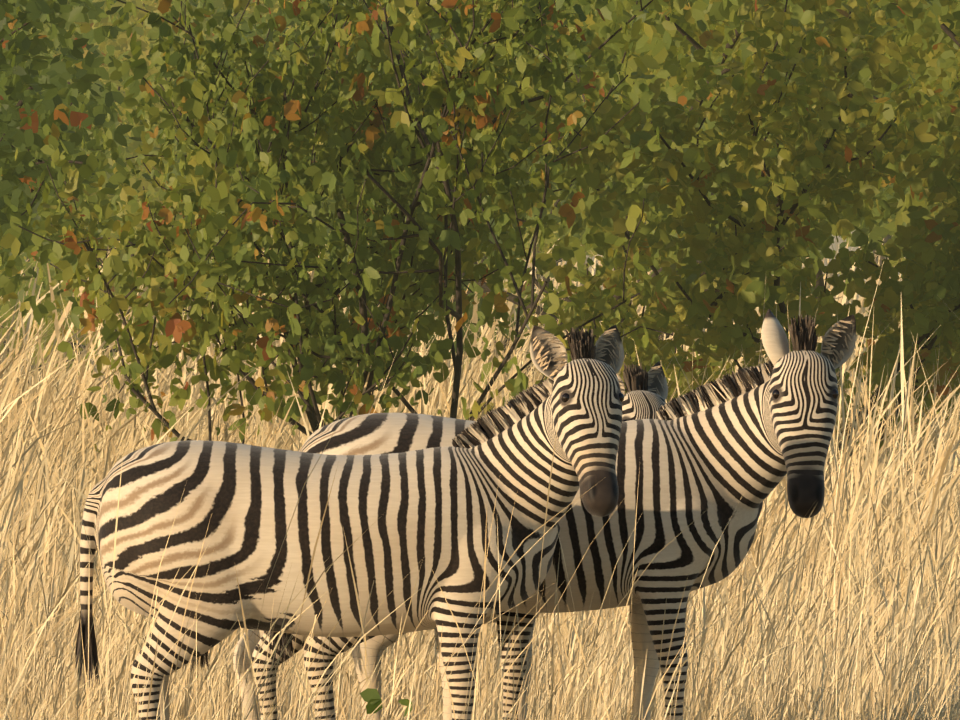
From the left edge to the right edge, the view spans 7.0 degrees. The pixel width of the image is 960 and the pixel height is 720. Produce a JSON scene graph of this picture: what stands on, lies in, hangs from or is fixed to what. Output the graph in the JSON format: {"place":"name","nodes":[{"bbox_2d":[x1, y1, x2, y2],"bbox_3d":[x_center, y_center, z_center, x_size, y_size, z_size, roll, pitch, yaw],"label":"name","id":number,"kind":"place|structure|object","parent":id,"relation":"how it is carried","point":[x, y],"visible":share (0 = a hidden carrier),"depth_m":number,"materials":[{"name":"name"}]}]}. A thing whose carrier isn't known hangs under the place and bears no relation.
{"place":"outdoors","nodes":[
{"label":"outdoors","id":0,"kind":"place"},
{"bbox_2d":[198,689,444,719],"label":"grass","id":1,"kind":"structure","parent":0,"point":[274,700],"depth_m":17.90,"materials":[{"name":"beige plant"}]},
{"bbox_2d":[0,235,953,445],"bbox_3d":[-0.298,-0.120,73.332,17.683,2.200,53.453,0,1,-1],"label":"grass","id":2,"kind":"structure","parent":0,"point":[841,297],"depth_m":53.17,"materials":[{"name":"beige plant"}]},
{"bbox_2d":[0,230,959,719],"bbox_3d":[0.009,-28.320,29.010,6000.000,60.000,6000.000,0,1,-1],"label":"ground","id":3,"kind":"structure","parent":0,"point":[840,240],"depth_m":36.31,"materials":[{"name":"beige plant"}]},
{"bbox_2d":[0,0,43,194],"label":"tree","id":4,"kind":"object","parent":3,"relation":"on","point":[17,4],"depth_m":48.89,"materials":[{"name":"green plant"}]},
{"bbox_2d":[0,0,156,318],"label":"tree","id":5,"kind":"object","parent":3,"relation":"on","point":[57,99],"visible":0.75,"depth_m":41.45,"materials":[{"name":"green plant"}]},
{"bbox_2d":[0,0,249,384],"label":"tree","id":6,"kind":"object","parent":3,"relation":"on","point":[104,8],"depth_m":65.40,"materials":[{"name":"green plant"}]},
{"bbox_2d":[0,0,379,426],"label":"tree","id":7,"kind":"object","parent":3,"relation":"on","point":[121,43],"visible":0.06,"depth_m":62.19,"materials":[{"name":"green plant"}]},
{"bbox_2d":[75,325,623,719],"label":"zebra","id":8,"kind":"object","parent":3,"relation":"on","point":[415,507],"visible":0.98,"depth_m":29.21,"materials":[{"name":"fur"}]},
{"bbox_2d":[0,0,710,451],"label":"tree","id":9,"kind":"object","parent":3,"relation":"on","point":[446,140],"visible":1,"depth_m":38.91,"materials":[{"name":"green plant"}]},
{"bbox_2d":[360,688,412,716],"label":"leaves","id":10,"kind":"object","parent":3,"relation":"on","point":[372,697],"visible":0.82,"depth_m":25.19,"materials":[{"name":"green plant"}]},
{"bbox_2d":[190,362,667,719],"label":"zebra","id":11,"kind":"object","parent":3,"relation":"on","point":[645,396],"visible":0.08,"depth_m":30.98,"materials":[{"name":"fur"}]},
{"bbox_2d":[158,0,713,382],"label":"tree","id":12,"kind":"object","parent":3,"relation":"on","point":[548,275],"depth_m":58.73,"materials":[{"name":"green plant"}]},
{"bbox_2d":[0,467,959,719],"bbox_3d":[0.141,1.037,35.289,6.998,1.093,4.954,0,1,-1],"label":"grass","id":13,"kind":"structure","parent":3,"relation":"on","point":[896,625],"depth_m":33.96,"materials":[{"name":"beige plant"}]},
{"bbox_2d":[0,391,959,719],"bbox_3d":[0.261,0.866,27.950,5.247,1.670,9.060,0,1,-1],"label":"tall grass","id":14,"kind":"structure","parent":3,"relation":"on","point":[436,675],"depth_m":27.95,"materials":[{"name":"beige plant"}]},
{"bbox_2d":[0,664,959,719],"bbox_3d":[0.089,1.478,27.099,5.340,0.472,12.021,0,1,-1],"label":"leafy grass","id":15,"kind":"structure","parent":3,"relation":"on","point":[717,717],"depth_m":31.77,"materials":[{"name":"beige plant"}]},
{"bbox_2d":[123,0,931,355],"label":"tree","id":16,"kind":"object","parent":3,"relation":"on","point":[877,232],"visible":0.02,"depth_m":50.01,"materials":[{"name":"green plant"}]},
{"bbox_2d":[269,309,855,719],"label":"zebra","id":17,"kind":"object","parent":3,"relation":"on","point":[750,437],"visible":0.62,"depth_m":30.34,"materials":[{"name":"fur"}]},
{"bbox_2d":[512,221,677,328],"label":"tree","id":18,"kind":"object","parent":3,"relation":"on","point":[675,235],"depth_m":81.75,"materials":[{"name":"green plant"}]},
{"bbox_2d":[586,176,716,257],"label":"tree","id":19,"kind":"object","parent":3,"relation":"on","point":[590,254],"depth_m":69.12,"materials":[{"name":"green plant"}]},
{"bbox_2d":[404,0,959,378],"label":"tree","id":20,"kind":"object","parent":3,"relation":"on","point":[653,48],"visible":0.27,"depth_m":42.64,"materials":[{"name":"green plant"}]},
{"bbox_2d":[480,0,959,550],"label":"tree","id":21,"kind":"object","parent":3,"relation":"on","point":[752,254],"visible":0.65,"depth_m":40.72,"materials":[{"name":"green plant"}]},
{"bbox_2d":[675,19,938,421],"bbox_3d":[2.889,-0.724,52.573,5.980,6.529,6.466,0,1,8],"label":"tree","id":22,"kind":"object","parent":3,"relation":"on","point":[820,281],"depth_m":52.64,"materials":[{"name":"green plant"}]},
{"bbox_2d":[840,222,891,274],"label":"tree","id":23,"kind":"object","parent":3,"relation":"on","point":[885,240],"depth_m":90.62,"materials":[{"name":"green plant"}]},
{"bbox_2d":[843,34,959,375],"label":"tree","id":24,"kind":"object","parent":3,"relation":"on","point":[890,226],"visible":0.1,"depth_m":50.16,"materials":[{"name":"green plant"}]},
{"bbox_2d":[863,0,959,289],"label":"tree","id":25,"kind":"object","parent":3,"relation":"on","point":[935,58],"visible":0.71,"depth_m":43.10,"materials":[{"name":"green plant"}]},
{"bbox_2d":[0,677,959,719],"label":"grass","id":26,"kind":"structure","parent":0,"point":[47,709],"depth_m":32.31,"materials":[{"name":"beige plant"}]}
]}

